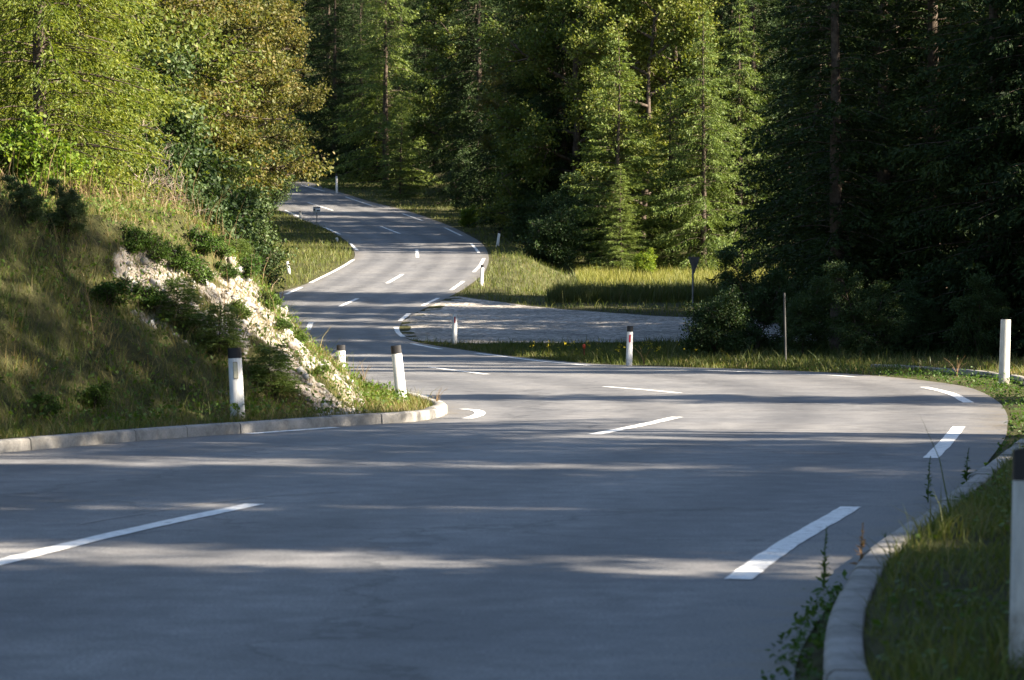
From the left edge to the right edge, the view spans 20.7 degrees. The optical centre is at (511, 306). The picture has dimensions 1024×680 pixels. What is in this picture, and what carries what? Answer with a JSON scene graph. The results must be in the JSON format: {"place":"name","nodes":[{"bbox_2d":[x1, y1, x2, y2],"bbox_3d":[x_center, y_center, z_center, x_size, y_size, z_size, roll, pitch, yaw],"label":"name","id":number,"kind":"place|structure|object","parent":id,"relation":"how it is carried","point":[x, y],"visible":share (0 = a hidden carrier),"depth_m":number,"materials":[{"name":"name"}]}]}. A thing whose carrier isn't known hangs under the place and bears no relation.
{"place":"outdoors","nodes":[
{"label":"outdoors","id":0,"kind":"place"},
{"bbox_2d":[0,180,1007,679],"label":"road","id":1,"kind":"structure","parent":0,"point":[514,518],"depth_m":19.11,"materials":[{"name":"asphalt"}]},
{"bbox_2d":[0,391,447,452],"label":"kerb","id":2,"kind":"structure","parent":1,"relation":"on","point":[437,409],"depth_m":30.86,"materials":[{"name":"concrete"}]},
{"bbox_2d":[761,576,845,679],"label":"kerbside weeds","id":3,"kind":"object","parent":1,"relation":"on","point":[799,638],"visible":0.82,"depth_m":11.75,"materials":[{"name":"green plant"}]},
{"bbox_2d":[0,0,1023,679],"bbox_3d":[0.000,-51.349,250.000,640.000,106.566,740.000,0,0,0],"label":"ground","id":4,"kind":"structure","parent":0,"point":[134,352],"depth_m":33.27,"materials":[{"name":"plant"}]},
{"bbox_2d":[0,173,50,221],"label":"leafy bush","id":5,"kind":"object","parent":4,"relation":"on","point":[27,196],"visible":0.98,"depth_m":33.35,"materials":[{"name":"green plant"}]},
{"bbox_2d":[0,109,84,203],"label":"hazel bush","id":6,"kind":"object","parent":4,"relation":"on","point":[31,154],"visible":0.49,"depth_m":46.67,"materials":[{"name":"green plant"}]},
{"bbox_2d":[0,0,94,158],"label":"larch tree","id":7,"kind":"object","parent":4,"relation":"on","point":[18,37],"visible":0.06,"depth_m":55.05,"materials":[{"name":"green plant"}]},
{"bbox_2d":[31,390,63,414],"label":"bush","id":8,"kind":"object","parent":4,"relation":"on","point":[40,398],"visible":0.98,"depth_m":30.24,"materials":[{"name":"green plant"}]},
{"bbox_2d":[44,177,89,234],"bbox_3d":[-5.379,-1.217,34.089,0.654,0.748,0.588,0,0,29],"label":"leafy bush","id":9,"kind":"object","parent":4,"relation":"on","point":[69,199],"visible":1,"depth_m":34.05,"materials":[{"name":"green plant"}]},
{"bbox_2d":[0,0,160,198],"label":"larch tree","id":10,"kind":"object","parent":4,"relation":"on","point":[90,72],"visible":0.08,"depth_m":59.54,"materials":[{"name":"green plant"}]},
{"bbox_2d":[53,142,121,201],"bbox_3d":[-7.939,-2.024,50.007,1.827,1.890,1.644,0,0,-29],"label":"hazel bush","id":11,"kind":"object","parent":4,"relation":"on","point":[76,172],"visible":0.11,"depth_m":49.88,"materials":[{"name":"green plant"}]},
{"bbox_2d":[76,377,115,408],"bbox_3d":[-4.610,1.024,31.135,0.437,0.476,0.427,0,0,14],"label":"bush","id":12,"kind":"object","parent":4,"relation":"on","point":[94,392],"visible":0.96,"depth_m":31.09,"materials":[{"name":"green plant"}]},
{"bbox_2d":[0,0,205,161],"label":"beech tree","id":13,"kind":"object","parent":4,"relation":"on","point":[169,22],"visible":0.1,"depth_m":71.09,"materials":[{"name":"green plant"}]},
{"bbox_2d":[0,0,218,234],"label":"larch tree","id":14,"kind":"object","parent":4,"relation":"on","point":[131,125],"visible":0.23,"depth_m":59.57,"materials":[{"name":"green plant"}]},
{"bbox_2d":[0,0,220,236],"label":"larch tree","id":15,"kind":"object","parent":4,"relation":"on","point":[42,73],"visible":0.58,"depth_m":51.68,"materials":[{"name":"green plant"}]},
{"bbox_2d":[86,274,137,308],"bbox_3d":[-4.786,-0.116,33.525,0.680,0.550,0.664,0,0,16],"label":"bush","id":16,"kind":"object","parent":4,"relation":"on","point":[111,287],"visible":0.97,"depth_m":33.46,"materials":[{"name":"green plant"}]},
{"bbox_2d":[21,42,217,196],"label":"tree","id":17,"kind":"object","parent":4,"relation":"on","point":[173,68],"visible":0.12,"depth_m":80.18,"materials":[{"name":"green plant"}]},
{"bbox_2d":[120,220,157,253],"bbox_3d":[-4.731,-0.807,35.030,0.485,0.560,0.475,0,0,36],"label":"bush","id":18,"kind":"object","parent":4,"relation":"on","point":[134,234],"visible":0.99,"depth_m":34.95,"materials":[{"name":"green plant"}]},
{"bbox_2d":[0,128,295,332],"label":"dry stalks","id":19,"kind":"object","parent":4,"relation":"on","point":[89,182],"visible":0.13,"depth_m":39.65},
{"bbox_2d":[128,280,167,307],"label":"bush","id":20,"kind":"object","parent":4,"relation":"on","point":[152,293],"visible":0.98,"depth_m":34.27,"materials":[{"name":"green plant"}]},
{"bbox_2d":[137,229,173,260],"bbox_3d":[-4.539,-0.714,35.166,0.522,0.534,0.534,0,0,36],"label":"bush","id":21,"kind":"object","parent":4,"relation":"on","point":[160,251],"visible":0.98,"depth_m":35.14,"materials":[{"name":"green plant"}]},
{"bbox_2d":[67,0,278,197],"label":"beech tree","id":22,"kind":"object","parent":4,"relation":"on","point":[208,61],"visible":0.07,"depth_m":91.54,"materials":[{"name":"green plant"}]},
{"bbox_2d":[158,239,193,271],"bbox_3d":[-4.270,-0.605,35.391,0.485,0.546,0.475,0,0,-20],"label":"bush","id":23,"kind":"object","parent":4,"relation":"on","point":[181,258],"visible":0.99,"depth_m":35.32,"materials":[{"name":"green plant"}]},
{"bbox_2d":[153,271,206,325],"bbox_3d":[-4.091,-0.026,34.457,0.812,0.843,0.833,0,0,7],"label":"spruce sapling","id":24,"kind":"object","parent":4,"relation":"on","point":[181,293],"visible":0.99,"depth_m":34.36,"materials":[{"name":"green plant"}]},
{"bbox_2d":[94,74,267,242],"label":"leafy bush","id":25,"kind":"object","parent":4,"relation":"on","point":[200,164],"visible":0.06,"depth_m":83.41,"materials":[{"name":"green plant"}]},
{"bbox_2d":[84,0,293,166],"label":"beech tree","id":26,"kind":"object","parent":4,"relation":"on","point":[224,141],"visible":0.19,"depth_m":105.58,"materials":[{"name":"green plant"}]},
{"bbox_2d":[185,252,218,285],"bbox_3d":[-4.043,-0.433,35.654,0.570,0.525,0.582,0,0,19],"label":"bush","id":27,"kind":"object","parent":4,"relation":"on","point":[203,271],"visible":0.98,"depth_m":35.63,"materials":[{"name":"green plant"}]},
{"bbox_2d":[184,226,220,252],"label":"bush","id":28,"kind":"object","parent":4,"relation":"on","point":[206,240],"visible":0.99,"depth_m":36.57,"materials":[{"name":"green plant"}]},
{"bbox_2d":[0,185,409,430],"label":"bank herbs","id":29,"kind":"object","parent":4,"relation":"on","point":[236,406],"visible":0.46,"depth_m":33.90,"materials":[{"name":"green plant"}]},
{"bbox_2d":[136,138,274,288],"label":"leafy bush","id":30,"kind":"object","parent":4,"relation":"on","point":[190,193],"visible":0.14,"depth_m":70.65,"materials":[{"name":"green plant"}]},
{"bbox_2d":[0,183,438,438],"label":"bank grass","id":31,"kind":"structure","parent":4,"relation":"on","point":[38,429],"depth_m":33.13,"materials":[{"name":"plant"}]},
{"bbox_2d":[192,296,254,351],"bbox_3d":[-3.580,0.296,34.351,0.833,0.867,0.812,0,0,-11],"label":"spruce sapling","id":32,"kind":"object","parent":4,"relation":"on","point":[231,321],"visible":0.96,"depth_m":34.28,"materials":[{"name":"green plant"}]},
{"bbox_2d":[122,0,339,197],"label":"beech tree","id":33,"kind":"object","parent":4,"relation":"on","point":[274,83],"visible":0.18,"depth_m":122.61,"materials":[{"name":"green plant"}]},
{"bbox_2d":[228,348,244,419],"bbox_3d":[-3.206,1.024,32.612,0.175,1.084,0.138,-3,0,-6],"label":"guide post","id":34,"kind":"object","parent":4,"relation":"on","point":[236,389],"visible":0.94,"depth_m":32.55,"materials":[{"name":"white plastic"}]},
{"bbox_2d":[162,0,322,156],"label":"beech tree","id":35,"kind":"object","parent":4,"relation":"on","point":[267,104],"visible":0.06,"depth_m":185.64,"materials":[{"name":"green plant"}]},
{"bbox_2d":[121,252,368,415],"bbox_3d":[-3.705,0.119,40.382,3.658,2.593,13.778,0,0,-7],"label":"limestone rubble","id":36,"kind":"object","parent":4,"relation":"on","point":[293,346],"visible":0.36,"depth_m":35.56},
{"bbox_2d":[193,139,299,283],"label":"leafy bush","id":37,"kind":"object","parent":4,"relation":"on","point":[276,253],"visible":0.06,"depth_m":97.93,"materials":[{"name":"green plant"}]},
{"bbox_2d":[247,336,309,396],"bbox_3d":[-2.944,0.796,34.408,0.880,0.880,0.902,0,0,8],"label":"spruce sapling","id":38,"kind":"object","parent":4,"relation":"on","point":[275,364],"visible":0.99,"depth_m":34.31,"materials":[{"name":"green plant"}]},
{"bbox_2d":[226,0,333,136],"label":"beech tree","id":39,"kind":"object","parent":4,"relation":"on","point":[292,47],"visible":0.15,"depth_m":206.04,"materials":[{"name":"green plant"}]},
{"bbox_2d":[264,130,306,205],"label":"leafy bush","id":40,"kind":"object","parent":4,"relation":"on","point":[284,191],"visible":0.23,"depth_m":217.66,"materials":[{"name":"green plant"}]},
{"bbox_2d":[252,0,323,182],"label":"spruce tree","id":41,"kind":"object","parent":4,"relation":"on","point":[283,124],"visible":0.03,"depth_m":255.13,"materials":[{"name":"green plant"}]},
{"bbox_2d":[272,0,332,127],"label":"spruce tree","id":42,"kind":"object","parent":4,"relation":"on","point":[303,18],"visible":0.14,"depth_m":299.56,"materials":[{"name":"green plant"}]},
{"bbox_2d":[266,210,352,290],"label":"verge grass","id":43,"kind":"structure","parent":4,"relation":"on","point":[309,252],"depth_m":160.64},
{"bbox_2d":[285,0,359,126],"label":"spruce tree","id":44,"kind":"object","parent":4,"relation":"on","point":[315,24],"visible":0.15,"depth_m":289.28,"materials":[{"name":"green plant"}]},
{"bbox_2d":[294,0,377,177],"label":"spruce tree","id":45,"kind":"object","parent":4,"relation":"on","point":[336,75],"visible":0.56,"depth_m":265.58,"materials":[{"name":"green plant"}]},
{"bbox_2d":[319,0,393,182],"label":"spruce tree","id":46,"kind":"object","parent":4,"relation":"on","point":[344,147],"visible":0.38,"depth_m":257.53,"materials":[{"name":"green plant"}]},
{"bbox_2d":[315,0,442,189],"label":"spruce tree","id":47,"kind":"object","parent":4,"relation":"on","point":[382,88],"visible":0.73,"depth_m":246.35,"materials":[{"name":"green plant"}]},
{"bbox_2d":[359,0,419,89],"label":"spruce tree","id":48,"kind":"object","parent":4,"relation":"on","point":[400,18],"visible":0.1,"depth_m":309.42,"materials":[{"name":"green plant"}]},
{"bbox_2d":[391,345,406,400],"bbox_3d":[-1.540,1.049,38.309,0.160,1.036,0.123,-6,1,-9],"label":"guide post","id":49,"kind":"object","parent":4,"relation":"on","point":[398,368],"visible":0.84,"depth_m":38.25,"materials":[{"name":"white plastic"}]},
{"bbox_2d":[369,96,429,198],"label":"spruce tree","id":50,"kind":"object","parent":4,"relation":"on","point":[402,158],"visible":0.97,"depth_m":231.88,"materials":[{"name":"green plant"}]},
{"bbox_2d":[388,0,458,132],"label":"spruce tree","id":51,"kind":"object","parent":4,"relation":"on","point":[408,56],"visible":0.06,"depth_m":284.46,"materials":[{"name":"green plant"}]},
{"bbox_2d":[396,0,462,175],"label":"spruce tree","id":52,"kind":"object","parent":4,"relation":"on","point":[436,25],"visible":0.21,"depth_m":261.31,"materials":[{"name":"green plant"}]},
{"bbox_2d":[400,0,498,184],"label":"beech tree","id":53,"kind":"object","parent":4,"relation":"on","point":[419,128],"visible":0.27,"depth_m":237.76,"materials":[{"name":"green plant"}]},
{"bbox_2d":[416,0,487,159],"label":"spruce tree","id":54,"kind":"object","parent":4,"relation":"on","point":[454,88],"visible":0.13,"depth_m":239.46,"materials":[{"name":"green plant"}]},
{"bbox_2d":[414,0,510,206],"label":"spruce tree","id":55,"kind":"object","parent":4,"relation":"on","point":[456,103],"visible":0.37,"depth_m":219.60,"materials":[{"name":"green plant"}]},
{"bbox_2d":[441,143,502,210],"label":"leafy bush","id":56,"kind":"object","parent":4,"relation":"on","point":[458,170],"visible":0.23,"depth_m":211.97,"materials":[{"name":"green plant"}]},
{"bbox_2d":[434,0,510,201],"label":"spruce tree","id":57,"kind":"object","parent":4,"relation":"on","point":[455,127],"visible":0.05,"depth_m":228.23,"materials":[{"name":"green plant"}]},
{"bbox_2d":[447,0,523,214],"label":"spruce tree","id":58,"kind":"object","parent":4,"relation":"on","point":[469,170],"visible":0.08,"depth_m":204.73,"materials":[{"name":"green plant"}]},
{"bbox_2d":[451,0,535,223],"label":"spruce tree","id":59,"kind":"object","parent":4,"relation":"on","point":[482,201],"visible":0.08,"depth_m":197.60,"materials":[{"name":"green plant"}]},
{"bbox_2d":[464,0,572,231],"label":"spruce tree","id":60,"kind":"object","parent":4,"relation":"on","point":[516,89],"visible":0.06,"depth_m":185.77,"materials":[{"name":"green plant"}]},
{"bbox_2d":[468,0,568,154],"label":"beech tree","id":61,"kind":"object","parent":4,"relation":"on","point":[493,101],"visible":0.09,"depth_m":191.27,"materials":[{"name":"green plant"}]},
{"bbox_2d":[502,183,551,243],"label":"leafy bush","id":62,"kind":"object","parent":4,"relation":"on","point":[519,221],"visible":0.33,"depth_m":171.30,"materials":[{"name":"green plant"}]},
{"bbox_2d":[293,176,778,316],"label":"verge grass","id":63,"kind":"structure","parent":4,"relation":"on","point":[528,289],"depth_m":141.93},
{"bbox_2d":[471,12,608,227],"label":"beech tree","id":64,"kind":"object","parent":4,"relation":"on","point":[501,216],"visible":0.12,"depth_m":178.74,"materials":[{"name":"green plant"}]},
{"bbox_2d":[514,200,584,267],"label":"leafy bush","id":65,"kind":"object","parent":4,"relation":"on","point":[554,238],"visible":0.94,"depth_m":154.22,"materials":[{"name":"green plant"}]},
{"bbox_2d":[515,8,591,194],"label":"spruce tree","id":66,"kind":"object","parent":4,"relation":"on","point":[542,90],"visible":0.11,"depth_m":177.54,"materials":[{"name":"green plant"}]},
{"bbox_2d":[524,169,589,258],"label":"leafy bush","id":67,"kind":"object","parent":4,"relation":"on","point":[550,203],"visible":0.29,"depth_m":162.05,"materials":[{"name":"green plant"}]},
{"bbox_2d":[501,0,614,229],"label":"spruce tree","id":68,"kind":"object","parent":4,"relation":"on","point":[549,99],"visible":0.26,"depth_m":175.25,"materials":[{"name":"green plant"}]},
{"bbox_2d":[467,0,671,240],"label":"beech tree","id":69,"kind":"object","parent":4,"relation":"on","point":[525,158],"visible":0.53,"depth_m":172.26,"materials":[{"name":"green plant"}]},
{"bbox_2d":[551,181,622,264],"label":"leafy bush","id":70,"kind":"object","parent":4,"relation":"on","point":[582,225],"visible":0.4,"depth_m":159.60,"materials":[{"name":"green plant"}]},
{"bbox_2d":[590,165,649,272],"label":"spruce tree","id":71,"kind":"object","parent":4,"relation":"on","point":[621,250],"visible":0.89,"depth_m":151.34,"materials":[{"name":"green plant"}]},
{"bbox_2d":[559,29,683,269],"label":"spruce tree","id":72,"kind":"object","parent":4,"relation":"on","point":[597,216],"visible":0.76,"depth_m":156.63,"materials":[{"name":"green plant"}]},
{"bbox_2d":[537,0,734,252],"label":"beech tree","id":73,"kind":"object","parent":4,"relation":"on","point":[585,105],"visible":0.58,"depth_m":166.66,"materials":[{"name":"green plant"}]},
{"bbox_2d":[631,248,657,274],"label":"hazel bush","id":74,"kind":"object","parent":4,"relation":"on","point":[645,261],"visible":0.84,"depth_m":146.73,"materials":[{"name":"green plant"}]},
{"bbox_2d":[543,268,786,302],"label":"shaded tall grass","id":75,"kind":"structure","parent":4,"relation":"on","point":[589,290],"depth_m":109.78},
{"bbox_2d":[571,0,772,238],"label":"beech tree","id":76,"kind":"object","parent":4,"relation":"on","point":[642,55],"visible":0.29,"depth_m":167.63,"materials":[{"name":"green plant"}]},
{"bbox_2d":[574,262,774,284],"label":"meadow grass","id":77,"kind":"structure","parent":4,"relation":"on","point":[591,274],"depth_m":143.28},
{"bbox_2d":[634,80,715,267],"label":"spruce tree","id":78,"kind":"object","parent":4,"relation":"on","point":[665,121],"visible":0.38,"depth_m":157.71,"materials":[{"name":"green plant"}]},
{"bbox_2d":[647,9,757,271],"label":"spruce tree","id":79,"kind":"object","parent":4,"relation":"on","point":[686,194],"visible":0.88,"depth_m":152.70,"materials":[{"name":"green plant"}]},
{"bbox_2d":[649,0,777,238],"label":"spruce tree","id":80,"kind":"object","parent":4,"relation":"on","point":[723,15],"visible":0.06,"depth_m":171.56,"materials":[{"name":"green plant"}]},
{"bbox_2d":[678,280,755,355],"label":"leafy bush","id":81,"kind":"object","parent":4,"relation":"on","point":[720,322],"visible":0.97,"depth_m":73.56,"materials":[{"name":"green plant"}]},
{"bbox_2d":[673,0,782,269],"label":"spruce tree","id":82,"kind":"object","parent":4,"relation":"on","point":[748,120],"visible":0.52,"depth_m":155.71,"materials":[{"name":"green plant"}]},
{"bbox_2d":[675,0,794,269],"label":"spruce tree","id":83,"kind":"object","parent":4,"relation":"on","point":[760,25],"visible":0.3,"depth_m":157.40,"materials":[{"name":"green plant"}]},
{"bbox_2d":[711,245,801,351],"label":"leafy bush","id":84,"kind":"object","parent":4,"relation":"on","point":[766,307],"visible":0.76,"depth_m":76.74,"materials":[{"name":"green plant"}]},
{"bbox_2d":[706,0,858,324],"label":"spruce tree","id":85,"kind":"object","parent":4,"relation":"on","point":[773,183],"visible":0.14,"depth_m":96.69,"materials":[{"name":"green plant"}]},
{"bbox_2d":[718,0,867,295],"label":"spruce tree","id":86,"kind":"object","parent":4,"relation":"on","point":[768,65],"visible":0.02,"depth_m":107.85,"materials":[{"name":"green plant"}]},
{"bbox_2d":[771,274,836,354],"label":"leafy bush","id":87,"kind":"object","parent":4,"relation":"on","point":[800,325],"visible":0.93,"depth_m":73.75,"materials":[{"name":"green plant"}]},
{"bbox_2d":[739,0,913,316],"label":"spruce tree","id":88,"kind":"object","parent":4,"relation":"on","point":[760,201],"visible":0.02,"depth_m":99.47,"materials":[{"name":"green plant"}]},
{"bbox_2d":[722,0,941,350],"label":"spruce tree","id":89,"kind":"object","parent":4,"relation":"on","point":[835,111],"visible":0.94,"depth_m":78.69,"materials":[{"name":"green plant"}]},
{"bbox_2d":[643,331,1023,364],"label":"undergrowth grass","id":90,"kind":"structure","parent":4,"relation":"on","point":[885,354],"depth_m":70.84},
{"bbox_2d":[675,351,1023,375],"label":"verge grass","id":91,"kind":"structure","parent":4,"relation":"on","point":[973,364],"depth_m":61.90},
{"bbox_2d":[755,0,967,325],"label":"spruce tree","id":92,"kind":"object","parent":4,"relation":"on","point":[827,85],"visible":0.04,"depth_m":92.04,"materials":[{"name":"green plant"}]},
{"bbox_2d":[820,259,913,356],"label":"leafy bush","id":93,"kind":"object","parent":4,"relation":"on","point":[866,314],"visible":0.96,"depth_m":72.76,"materials":[{"name":"green plant"}]},
{"bbox_2d":[757,0,984,344],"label":"spruce tree","id":94,"kind":"object","parent":4,"relation":"on","point":[880,176],"visible":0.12,"depth_m":84.88,"materials":[{"name":"green plant"}]},
{"bbox_2d":[781,353,1023,677],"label":"gutter weeds","id":95,"kind":"object","parent":4,"relation":"on","point":[940,374],"visible":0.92,"depth_m":47.19,"materials":[{"name":"green plant"}]},
{"bbox_2d":[799,0,1010,343],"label":"spruce tree","id":96,"kind":"object","parent":4,"relation":"on","point":[898,164],"visible":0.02,"depth_m":87.65,"materials":[{"name":"green plant"}]},
{"bbox_2d":[789,0,1023,348],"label":"spruce tree","id":97,"kind":"object","parent":4,"relation":"on","point":[898,51],"visible":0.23,"depth_m":79.59,"materials":[{"name":"green plant"}]},
{"bbox_2d":[821,418,1023,679],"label":"verge grass","id":98,"kind":"structure","parent":4,"relation":"on","point":[943,516],"depth_m":12.25,"materials":[{"name":"plant"}]},
{"bbox_2d":[823,364,1023,679],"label":"kerb","id":99,"kind":"structure","parent":4,"relation":"on","point":[842,661],"depth_m":12.52,"materials":[{"name":"concrete"}]},
{"bbox_2d":[857,0,1023,355],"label":"spruce tree","id":100,"kind":"object","parent":4,"relation":"on","point":[984,165],"visible":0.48,"depth_m":75.60,"materials":[{"name":"green plant"}]},
{"bbox_2d":[871,446,1023,679],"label":"clover patch","id":101,"kind":"object","parent":4,"relation":"on","point":[877,623],"visible":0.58,"depth_m":11.83,"materials":[{"name":"green plant"}]},
{"bbox_2d":[874,0,1023,360],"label":"spruce tree","id":102,"kind":"object","parent":4,"relation":"on","point":[1010,72],"visible":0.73,"depth_m":73.54,"materials":[{"name":"green plant"}]},
{"bbox_2d":[939,271,1021,360],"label":"leafy bush","id":103,"kind":"object","parent":4,"relation":"on","point":[979,306],"visible":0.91,"depth_m":71.72,"materials":[{"name":"green plant"}]},
{"bbox_2d":[998,319,1010,383],"bbox_3d":[8.970,0.951,51.016,0.204,1.429,0.157,2,0,6],"label":"guide post","id":104,"kind":"object","parent":4,"relation":"on","point":[1004,351],"visible":0.75,"depth_m":50.94,"materials":[{"name":"plastic"}]},
{"bbox_2d":[1009,449,1023,667],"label":"guide post","id":105,"kind":"object","parent":4,"relation":"on","point":[1016,628],"visible":1,"depth_m":9.96,"materials":[{"name":"plastic"}]},
{"bbox_2d":[402,296,874,343],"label":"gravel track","id":106,"kind":"structure","parent":0,"point":[478,320],"depth_m":95.18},
{"bbox_2d":[411,335,927,372],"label":"bend verge grass","id":107,"kind":"structure","parent":0,"point":[602,356],"depth_m":73.12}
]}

